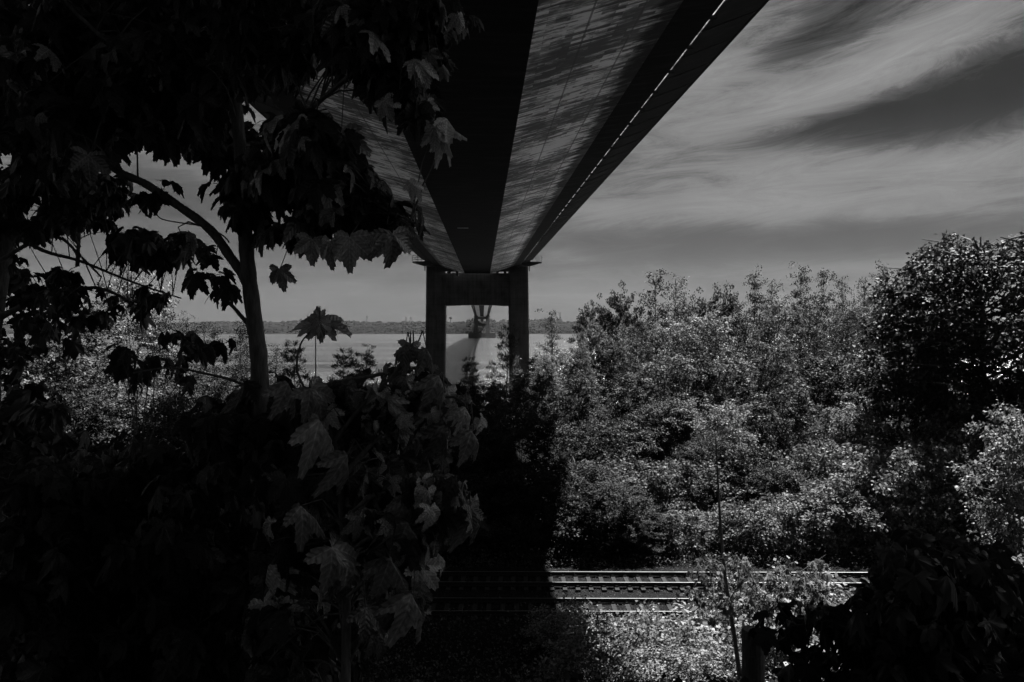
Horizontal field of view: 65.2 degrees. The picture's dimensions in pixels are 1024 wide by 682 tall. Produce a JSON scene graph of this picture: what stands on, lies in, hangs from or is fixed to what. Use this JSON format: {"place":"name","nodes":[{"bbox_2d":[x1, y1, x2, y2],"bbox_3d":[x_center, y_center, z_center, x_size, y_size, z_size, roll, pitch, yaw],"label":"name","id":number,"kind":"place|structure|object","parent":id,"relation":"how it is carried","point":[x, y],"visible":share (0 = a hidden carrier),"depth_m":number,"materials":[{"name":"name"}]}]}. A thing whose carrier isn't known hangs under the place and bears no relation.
{"place":"outdoors","nodes":[
{"label":"outdoors","id":0,"kind":"place"},
{"bbox_2d":[108,566,869,641],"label":"gravel","id":1,"kind":"structure","parent":0,"point":[536,595],"depth_m":33.05,"materials":[{"name":"gravel"}]},
{"bbox_2d":[0,0,1023,322],"label":"sky","id":2,"kind":"structure","parent":0,"point":[841,136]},
{"bbox_2d":[2,334,1023,404],"bbox_3d":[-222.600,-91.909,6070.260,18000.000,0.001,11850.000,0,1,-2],"label":"water","id":3,"kind":"structure","parent":0,"point":[483,351],"depth_m":673.26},
{"bbox_2d":[412,255,542,405],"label":"bridge tower","id":4,"kind":"structure","parent":3,"relation":"in","point":[444,290],"depth_m":208.87,"materials":[{"name":"concrete"}]},
{"bbox_2d":[249,0,768,275],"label":"bridge deck","id":5,"kind":"structure","parent":4,"relation":"attached to","point":[556,112],"depth_m":45.68,"materials":[{"name":"paint"}]},
{"bbox_2d":[3,322,1022,333],"bbox_3d":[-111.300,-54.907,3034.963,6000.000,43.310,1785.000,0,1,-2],"label":"hills","id":6,"kind":"structure","parent":0,"point":[11,331],"depth_m":2394.20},
{"bbox_2d":[71,318,884,332],"bbox_3d":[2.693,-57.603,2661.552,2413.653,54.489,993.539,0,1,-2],"label":"woods","id":7,"kind":"object","parent":6,"relation":"on","point":[377,328],"visible":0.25,"depth_m":2325.11,"materials":[{"name":"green plant"}]},
{"bbox_2d":[4,397,1022,681],"bbox_3d":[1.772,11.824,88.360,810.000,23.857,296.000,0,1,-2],"label":"ground","id":8,"kind":"structure","parent":0,"point":[420,657],"depth_m":27.80,"materials":[{"name":"soil"}]},
{"bbox_2d":[1,300,137,432],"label":"leafy tree","id":9,"kind":"object","parent":8,"relation":"on","point":[80,366],"visible":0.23,"depth_m":67.75,"materials":[{"name":"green plant"}]},
{"bbox_2d":[30,379,121,445],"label":"leafy tree","id":10,"kind":"object","parent":8,"relation":"on","point":[96,421],"visible":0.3,"depth_m":55.39,"materials":[{"name":"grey plant"}]},
{"bbox_2d":[0,2,195,573],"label":"sycamore tree","id":11,"kind":"object","parent":8,"relation":"on","point":[28,431],"visible":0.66,"depth_m":6.39,"materials":[{"name":"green plant"}]},
{"bbox_2d":[65,377,165,450],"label":"shrub","id":12,"kind":"object","parent":8,"relation":"on","point":[112,395],"visible":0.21,"depth_m":59.71,"materials":[{"name":"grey plant"}]},
{"bbox_2d":[80,265,179,393],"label":"leafy tree","id":13,"kind":"object","parent":8,"relation":"on","point":[148,340],"visible":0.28,"depth_m":92.61,"materials":[{"name":"grey plant"}]},
{"bbox_2d":[75,381,191,449],"bbox_3d":[-27.665,6.270,61.013,8.211,6.526,9.747,0,1,5],"label":"shrub","id":14,"kind":"object","parent":8,"relation":"on","point":[126,413],"visible":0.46,"depth_m":59.02,"materials":[{"name":"grey plant"}]},
{"bbox_2d":[126,389,195,448],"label":"leafy tree","id":15,"kind":"object","parent":8,"relation":"on","point":[170,403],"visible":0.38,"depth_m":59.23,"materials":[{"name":"grey plant"}]},
{"bbox_2d":[0,330,370,681],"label":"sycamore thicket","id":16,"kind":"object","parent":8,"relation":"on","point":[161,534],"visible":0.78,"depth_m":4.00,"materials":[{"name":"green plant"}]},
{"bbox_2d":[0,0,483,601],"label":"sycamore tree","id":17,"kind":"object","parent":8,"relation":"on","point":[172,80],"visible":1,"depth_m":3.65,"materials":[{"name":"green plant"}]},
{"bbox_2d":[221,320,270,393],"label":"slender tree","id":18,"kind":"object","parent":8,"relation":"on","point":[236,370],"visible":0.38,"depth_m":95.29,"materials":[{"name":"grey plant"}]},
{"bbox_2d":[222,306,489,681],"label":"young sycamore","id":19,"kind":"object","parent":8,"relation":"on","point":[409,519],"visible":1,"depth_m":2.84,"materials":[{"name":"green plant"}]},
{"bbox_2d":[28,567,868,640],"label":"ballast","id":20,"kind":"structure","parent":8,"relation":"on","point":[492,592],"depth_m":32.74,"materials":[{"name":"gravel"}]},
{"bbox_2d":[106,598,834,620],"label":"railway track","id":21,"kind":"structure","parent":20,"relation":"on","point":[517,601],"depth_m":31.54,"materials":[{"name":"steel"},{"name":"metal"}]},
{"bbox_2d":[432,571,869,592],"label":"railway track","id":22,"kind":"structure","parent":20,"relation":"on","point":[500,584],"depth_m":34.38,"materials":[{"name":"steel"},{"name":"metal"}]},
{"bbox_2d":[107,594,839,681],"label":"weeds","id":23,"kind":"object","parent":8,"relation":"on","point":[412,669],"visible":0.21,"depth_m":24.51,"materials":[{"name":"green plant"}]},
{"bbox_2d":[456,428,506,490],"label":"leafy tree","id":24,"kind":"object","parent":8,"relation":"on","point":[495,443],"visible":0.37,"depth_m":50.90,"materials":[{"name":"black plant"}]},
{"bbox_2d":[457,468,516,527],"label":"shrub","id":25,"kind":"object","parent":8,"relation":"on","point":[476,485],"visible":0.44,"depth_m":44.09,"materials":[{"name":"black plant"}]},
{"bbox_2d":[474,385,527,453],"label":"leafy tree","id":26,"kind":"object","parent":8,"relation":"on","point":[497,417],"visible":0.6,"depth_m":62.92,"materials":[{"name":"black plant"}]},
{"bbox_2d":[486,324,528,406],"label":"pine tree","id":27,"kind":"object","parent":8,"relation":"on","point":[511,345],"visible":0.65,"depth_m":120.11,"materials":[{"name":"grey plant"}]},
{"bbox_2d":[488,407,554,487],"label":"leafy tree","id":28,"kind":"object","parent":8,"relation":"on","point":[522,437],"visible":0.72,"depth_m":50.99,"materials":[{"name":"black plant"}]},
{"bbox_2d":[509,355,567,418],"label":"leafy tree","id":29,"kind":"object","parent":8,"relation":"on","point":[545,365],"visible":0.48,"depth_m":84.07,"materials":[{"name":"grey plant"}]},
{"bbox_2d":[513,370,580,455],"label":"leafy tree","id":30,"kind":"object","parent":8,"relation":"on","point":[540,387],"visible":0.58,"depth_m":62.33,"materials":[{"name":"grey plant"}]},
{"bbox_2d":[513,599,608,651],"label":"shrub","id":31,"kind":"object","parent":8,"relation":"on","point":[544,622],"visible":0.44,"depth_m":27.70,"materials":[{"name":"grey plant"}]},
{"bbox_2d":[517,499,607,559],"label":"shrub","id":32,"kind":"object","parent":8,"relation":"on","point":[556,524],"visible":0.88,"depth_m":38.38,"materials":[{"name":"grey plant"}]},
{"bbox_2d":[528,412,598,481],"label":"leafy tree","id":33,"kind":"object","parent":8,"relation":"on","point":[572,434],"visible":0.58,"depth_m":50.56,"materials":[{"name":"grey plant"}]},
{"bbox_2d":[526,455,623,544],"bbox_3d":[3.317,8.236,41.309,5.632,4.470,5.416,0,1,-17],"label":"dense tree","id":34,"kind":"object","parent":8,"relation":"on","point":[566,469],"visible":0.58,"depth_m":40.62,"materials":[{"name":"grey plant"}]},
{"bbox_2d":[542,369,609,446],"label":"leafy tree","id":35,"kind":"object","parent":8,"relation":"on","point":[587,397],"visible":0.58,"depth_m":62.96,"materials":[{"name":"grey plant"}]},
{"bbox_2d":[527,590,628,664],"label":"shrub","id":36,"kind":"object","parent":8,"relation":"on","point":[577,604],"visible":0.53,"depth_m":26.62,"materials":[{"name":"grey plant"}]},
{"bbox_2d":[517,606,657,681],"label":"shrub","id":37,"kind":"object","parent":8,"relation":"on","point":[582,636],"visible":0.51,"depth_m":23.65,"materials":[{"name":"grey plant"}]},
{"bbox_2d":[564,293,618,414],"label":"leafy tree","id":38,"kind":"object","parent":8,"relation":"on","point":[582,320],"visible":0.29,"depth_m":112.22,"materials":[{"name":"grey plant"}]},
{"bbox_2d":[559,324,628,418],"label":"leafy tree","id":39,"kind":"object","parent":8,"relation":"on","point":[594,342],"visible":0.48,"depth_m":104.34,"materials":[{"name":"grey plant"}]},
{"bbox_2d":[564,419,623,480],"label":"leafy tree","id":40,"kind":"object","parent":8,"relation":"on","point":[593,428],"visible":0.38,"depth_m":52.02,"materials":[{"name":"grey plant"}]},
{"bbox_2d":[364,671,836,681],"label":"ivy","id":41,"kind":"object","parent":8,"relation":"on","point":[568,677],"visible":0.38,"depth_m":10.94,"materials":[{"name":"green plant"}]},
{"bbox_2d":[566,510,642,560],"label":"shrub","id":42,"kind":"object","parent":8,"relation":"on","point":[619,543],"visible":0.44,"depth_m":37.85,"materials":[{"name":"grey plant"}]},
{"bbox_2d":[559,477,661,555],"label":"dense tree","id":43,"kind":"object","parent":8,"relation":"on","point":[601,495],"visible":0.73,"depth_m":38.42,"materials":[{"name":"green plant"}]},
{"bbox_2d":[582,412,663,476],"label":"leafy tree","id":44,"kind":"object","parent":8,"relation":"on","point":[623,434],"visible":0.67,"depth_m":50.63,"materials":[{"name":"grey plant"}]},
{"bbox_2d":[595,280,651,401],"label":"leafy tree","id":45,"kind":"object","parent":8,"relation":"on","point":[619,308],"visible":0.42,"depth_m":110.29,"materials":[{"name":"grey plant"}]},
{"bbox_2d":[593,375,660,453],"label":"leafy tree","id":46,"kind":"object","parent":8,"relation":"on","point":[623,406],"visible":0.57,"depth_m":59.22,"materials":[{"name":"grey plant"}]},
{"bbox_2d":[607,324,660,418],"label":"slender tree","id":47,"kind":"object","parent":8,"relation":"on","point":[626,360],"visible":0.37,"depth_m":78.70,"materials":[{"name":"grey plant"}]},
{"bbox_2d":[558,600,723,681],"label":"shrub","id":48,"kind":"object","parent":8,"relation":"on","point":[624,644],"visible":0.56,"depth_m":22.59,"materials":[{"name":"grey plant"}]},
{"bbox_2d":[610,510,678,560],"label":"bush","id":49,"kind":"object","parent":8,"relation":"on","point":[636,544],"visible":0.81,"depth_m":37.77,"materials":[{"name":"grey plant"}]},
{"bbox_2d":[597,454,699,531],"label":"shrub","id":50,"kind":"object","parent":8,"relation":"on","point":[631,480],"visible":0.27,"depth_m":42.83,"materials":[{"name":"grey plant"}]},
{"bbox_2d":[628,268,678,396],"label":"slender tree","id":51,"kind":"object","parent":8,"relation":"on","point":[649,313],"visible":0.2,"depth_m":112.78,"materials":[{"name":"grey plant"}]},
{"bbox_2d":[622,399,699,484],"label":"leafy tree","id":52,"kind":"object","parent":8,"relation":"on","point":[673,426],"visible":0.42,"depth_m":52.86,"materials":[{"name":"grey plant"}]},
{"bbox_2d":[615,397,711,473],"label":"dense tree","id":53,"kind":"object","parent":8,"relation":"on","point":[639,411],"visible":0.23,"depth_m":54.92,"materials":[{"name":"grey plant"}]},
{"bbox_2d":[621,349,709,452],"bbox_3d":[11.762,5.070,62.268,6.774,8.856,7.490,0,1,25],"label":"leafy tree","id":54,"kind":"object","parent":8,"relation":"on","point":[662,368],"visible":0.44,"depth_m":61.52,"materials":[{"name":"grey plant"}]},
{"bbox_2d":[609,642,723,681],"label":"shrub","id":55,"kind":"object","parent":8,"relation":"on","point":[681,656],"visible":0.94,"depth_m":20.45,"materials":[{"name":"grey plant"}]},
{"bbox_2d":[634,317,702,401],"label":"leafy tree","id":56,"kind":"object","parent":8,"relation":"on","point":[669,336],"visible":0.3,"depth_m":95.80,"materials":[{"name":"grey plant"}]},
{"bbox_2d":[634,444,714,537],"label":"shrub","id":57,"kind":"object","parent":8,"relation":"on","point":[685,476],"visible":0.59,"depth_m":43.04,"materials":[{"name":"grey plant"}]},
{"bbox_2d":[641,396,721,466],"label":"leafy tree","id":58,"kind":"object","parent":8,"relation":"on","point":[684,406],"visible":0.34,"depth_m":52.73,"materials":[{"name":"grey plant"}]},
{"bbox_2d":[626,616,741,681],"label":"shrub","id":59,"kind":"object","parent":8,"relation":"on","point":[726,670],"visible":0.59,"depth_m":21.86,"materials":[{"name":"grey plant"}]},
{"bbox_2d":[644,501,726,554],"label":"shrub","id":60,"kind":"object","parent":8,"relation":"on","point":[673,515],"visible":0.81,"depth_m":38.78,"materials":[{"name":"grey plant"}]},
{"bbox_2d":[357,536,1023,568],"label":"verge weeds","id":61,"kind":"object","parent":8,"relation":"on","point":[662,561],"visible":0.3,"depth_m":37.62,"materials":[{"name":"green plant"}]},
{"bbox_2d":[362,452,1018,566],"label":"undergrowth","id":62,"kind":"object","parent":8,"relation":"on","point":[849,531],"visible":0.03,"depth_m":38.37,"materials":[{"name":"black plant"}]},
{"bbox_2d":[665,287,723,361],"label":"leafy tree","id":63,"kind":"object","parent":8,"relation":"on","point":[702,306],"visible":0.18,"depth_m":107.78,"materials":[{"name":"grey plant"}]},
{"bbox_2d":[657,346,732,438],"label":"leafy tree","id":64,"kind":"object","parent":8,"relation":"on","point":[699,363],"visible":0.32,"depth_m":63.12,"materials":[{"name":"grey plant"}]},
{"bbox_2d":[668,434,750,508],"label":"dense tree","id":65,"kind":"object","parent":8,"relation":"on","point":[703,449],"visible":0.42,"depth_m":46.13,"materials":[{"name":"grey plant"}]},
{"bbox_2d":[668,310,752,394],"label":"leafy tree","id":66,"kind":"object","parent":8,"relation":"on","point":[700,331],"visible":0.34,"depth_m":98.27,"materials":[{"name":"grey plant"}]},
{"bbox_2d":[683,501,757,553],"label":"shrub","id":67,"kind":"object","parent":8,"relation":"on","point":[724,514],"visible":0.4,"depth_m":39.57,"materials":[{"name":"grey plant"}]},
{"bbox_2d":[683,444,759,531],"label":"shrub","id":68,"kind":"object","parent":8,"relation":"on","point":[728,487],"visible":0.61,"depth_m":43.50,"materials":[{"name":"grey plant"}]},
{"bbox_2d":[700,280,748,371],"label":"leafy tree","id":69,"kind":"object","parent":8,"relation":"on","point":[730,306],"visible":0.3,"depth_m":110.42,"materials":[{"name":"grey plant"}]},
{"bbox_2d":[689,398,760,479],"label":"leafy tree","id":70,"kind":"object","parent":8,"relation":"on","point":[723,418],"visible":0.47,"depth_m":49.30,"materials":[{"name":"grey plant"}]},
{"bbox_2d":[688,352,774,449],"bbox_3d":[17.087,5.191,63.082,7.891,8.640,7.136,0,1,4],"label":"leafy tree","id":71,"kind":"object","parent":8,"relation":"on","point":[736,364],"visible":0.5,"depth_m":61.87,"materials":[{"name":"grey plant"}]},
{"bbox_2d":[654,584,815,680],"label":"shrub","id":72,"kind":"object","parent":8,"relation":"on","point":[747,620],"visible":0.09,"depth_m":24.93,"materials":[{"name":"grey plant"}]},
{"bbox_2d":[712,437,783,517],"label":"shrub","id":73,"kind":"object","parent":8,"relation":"on","point":[741,456],"visible":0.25,"depth_m":44.01,"materials":[{"name":"grey plant"}]},
{"bbox_2d":[741,625,764,681],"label":"tree stump","id":74,"kind":"object","parent":8,"relation":"on","point":[753,664],"visible":0.6,"depth_m":9.07,"materials":[{"name":"wood"}]},
{"bbox_2d":[734,265,773,372],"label":"slender tree","id":75,"kind":"object","parent":8,"relation":"on","point":[754,299],"visible":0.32,"depth_m":114.00,"materials":[{"name":"grey plant"}]},
{"bbox_2d":[706,487,802,559],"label":"shrub","id":76,"kind":"object","parent":8,"relation":"on","point":[750,520],"visible":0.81,"depth_m":38.64,"materials":[{"name":"grey plant"}]},
{"bbox_2d":[655,556,854,681],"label":"shrub","id":77,"kind":"object","parent":8,"relation":"on","point":[839,587],"visible":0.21,"depth_m":23.46,"materials":[{"name":"grey plant"}]},
{"bbox_2d":[717,401,792,473],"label":"leafy tree","id":78,"kind":"object","parent":8,"relation":"on","point":[745,407],"visible":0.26,"depth_m":53.58,"materials":[{"name":"grey plant"}]},
{"bbox_2d":[684,437,832,679],"bbox_3d":[6.149,5.810,20.041,4.065,6.893,2.160,0,1,-2],"label":"sapling","id":79,"kind":"object","parent":8,"relation":"on","point":[753,594],"visible":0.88,"depth_m":19.74,"materials":[{"name":"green plant"}]},
{"bbox_2d":[732,461,810,528],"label":"dense tree","id":80,"kind":"object","parent":8,"relation":"on","point":[764,476],"visible":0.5,"depth_m":42.34,"materials":[{"name":"grey plant"}]},
{"bbox_2d":[736,338,820,452],"bbox_3d":[20.039,4.632,60.252,5.584,9.839,6.175,-1,1,-44],"label":"leafy tree","id":81,"kind":"object","parent":8,"relation":"on","point":[778,358],"visible":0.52,"depth_m":59.67,"materials":[{"name":"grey plant"}]},
{"bbox_2d":[746,435,822,526],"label":"shrub","id":82,"kind":"object","parent":8,"relation":"on","point":[795,465],"visible":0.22,"depth_m":44.17,"materials":[{"name":"grey plant"}]},
{"bbox_2d":[741,376,830,471],"bbox_3d":[17.799,5.984,51.935,5.622,7.638,5.549,0,1,9],"label":"leafy tree","id":83,"kind":"object","parent":8,"relation":"on","point":[793,408],"visible":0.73,"depth_m":51.14,"materials":[{"name":"grey plant"}]},
{"bbox_2d":[743,491,832,555],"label":"shrub","id":84,"kind":"object","parent":8,"relation":"on","point":[794,538],"visible":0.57,"depth_m":38.76,"materials":[{"name":"grey plant"}]},
{"bbox_2d":[748,298,832,393],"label":"leafy tree","id":85,"kind":"object","parent":8,"relation":"on","point":[777,310],"visible":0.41,"depth_m":101.43,"materials":[{"name":"grey plant"}]},
{"bbox_2d":[784,296,834,397],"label":"slender tree","id":86,"kind":"object","parent":8,"relation":"on","point":[809,307],"visible":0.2,"depth_m":97.35,"materials":[{"name":"grey plant"}]},
{"bbox_2d":[780,342,855,438],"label":"leafy tree","id":87,"kind":"object","parent":8,"relation":"on","point":[836,361],"visible":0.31,"depth_m":62.02,"materials":[{"name":"grey plant"}]},
{"bbox_2d":[761,460,891,561],"bbox_3d":[15.412,8.271,39.663,5.897,4.464,6.258,0,1,-5],"label":"shrub","id":88,"kind":"object","parent":8,"relation":"on","point":[810,494],"visible":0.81,"depth_m":38.47,"materials":[{"name":"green plant"}]},
{"bbox_2d":[780,421,872,513],"bbox_3d":[17.990,7.433,45.097,5.899,5.520,5.559,0,1,15],"label":"shrub","id":89,"kind":"object","parent":8,"relation":"on","point":[826,455],"visible":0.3,"depth_m":44.88,"materials":[{"name":"grey plant"}]},
{"bbox_2d":[795,403,864,475],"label":"leafy tree","id":90,"kind":"object","parent":8,"relation":"on","point":[842,421],"visible":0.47,"depth_m":49.25,"materials":[{"name":"grey plant"}]},
{"bbox_2d":[811,305,882,385],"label":"leafy tree","id":91,"kind":"object","parent":8,"relation":"on","point":[857,316],"visible":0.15,"depth_m":97.85,"materials":[{"name":"grey plant"}]},
{"bbox_2d":[808,352,900,445],"bbox_3d":[25.747,5.065,60.021,7.709,8.474,7.153,0,1,22],"label":"leafy tree","id":92,"kind":"object","parent":8,"relation":"on","point":[846,379],"visible":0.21,"depth_m":59.83,"materials":[{"name":"grey plant"}]},
{"bbox_2d":[825,398,905,469],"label":"leafy tree","id":93,"kind":"object","parent":8,"relation":"on","point":[869,422],"visible":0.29,"depth_m":50.19,"materials":[{"name":"grey plant"}]},
{"bbox_2d":[816,446,930,552],"bbox_3d":[17.997,7.889,40.007,5.530,5.215,5.869,0,1,15],"label":"shrub","id":94,"kind":"object","parent":8,"relation":"on","point":[878,488],"visible":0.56,"depth_m":39.22,"materials":[{"name":"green plant"}]},
{"bbox_2d":[748,528,1023,681],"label":"sycamore scrub","id":95,"kind":"object","parent":8,"relation":"on","point":[947,605],"visible":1,"depth_m":4.70,"materials":[{"name":"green plant"}]},
{"bbox_2d":[824,433,952,533],"bbox_3d":[20.039,7.653,42.368,7.802,5.302,6.572,1,1,39],"label":"shrub","id":96,"kind":"object","parent":8,"relation":"on","point":[846,457],"visible":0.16,"depth_m":42.71,"materials":[{"name":"grey plant"}]},
{"bbox_2d":[846,445,973,542],"bbox_3d":[19.381,7.819,39.855,5.553,5.366,5.893,0,1,-7],"label":"shrub","id":97,"kind":"object","parent":8,"relation":"on","point":[905,524],"visible":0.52,"depth_m":38.58,"materials":[{"name":"grey plant"}]},
{"bbox_2d":[878,404,965,469],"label":"shrub","id":98,"kind":"object","parent":8,"relation":"on","point":[906,433],"visible":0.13,"depth_m":45.12,"materials":[{"name":"black plant"}]},
{"bbox_2d":[849,287,998,455],"bbox_3d":[24.282,3.109,47.838,7.644,12.792,8.719,0,1,-22],"label":"leafy tree","id":99,"kind":"object","parent":8,"relation":"on","point":[943,356],"visible":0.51,"depth_m":46.96,"materials":[{"name":"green plant"}]},
{"bbox_2d":[861,415,1005,539],"bbox_3d":[20.744,7.190,39.662,6.331,6.719,5.966,0,1,1],"label":"shrub","id":100,"kind":"object","parent":8,"relation":"on","point":[923,498],"visible":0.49,"depth_m":38.80,"materials":[{"name":"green plant"}]},
{"bbox_2d":[847,229,1023,452],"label":"dense tree","id":101,"kind":"object","parent":8,"relation":"on","point":[950,255],"visible":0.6,"depth_m":45.35,"materials":[{"name":"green plant"}]},
{"bbox_2d":[893,235,1023,462],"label":"dense tree","id":102,"kind":"object","parent":8,"relation":"on","point":[1007,344],"visible":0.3,"depth_m":44.74,"materials":[{"name":"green plant"}]},
{"bbox_2d":[915,403,1017,522],"bbox_3d":[25.461,6.742,44.059,6.500,6.849,7.716,0,1,23],"label":"shrub","id":103,"kind":"object","parent":8,"relation":"on","point":[935,421],"visible":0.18,"depth_m":43.49,"materials":[{"name":"black plant"}]},
{"bbox_2d":[911,430,1023,542],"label":"shrub","id":104,"kind":"object","parent":8,"relation":"on","point":[936,450],"visible":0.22,"depth_m":39.35,"materials":[{"name":"grey plant"}]},
{"bbox_2d":[940,421,1023,544],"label":"shrub","id":105,"kind":"object","parent":8,"relation":"on","point":[981,439],"visible":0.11,"depth_m":39.94,"materials":[{"name":"grey plant"}]},
{"bbox_2d":[948,399,1023,565],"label":"leafy tree","id":106,"kind":"object","parent":8,"relation":"on","point":[991,523],"visible":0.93,"depth_m":31.52,"materials":[{"name":"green plant"}]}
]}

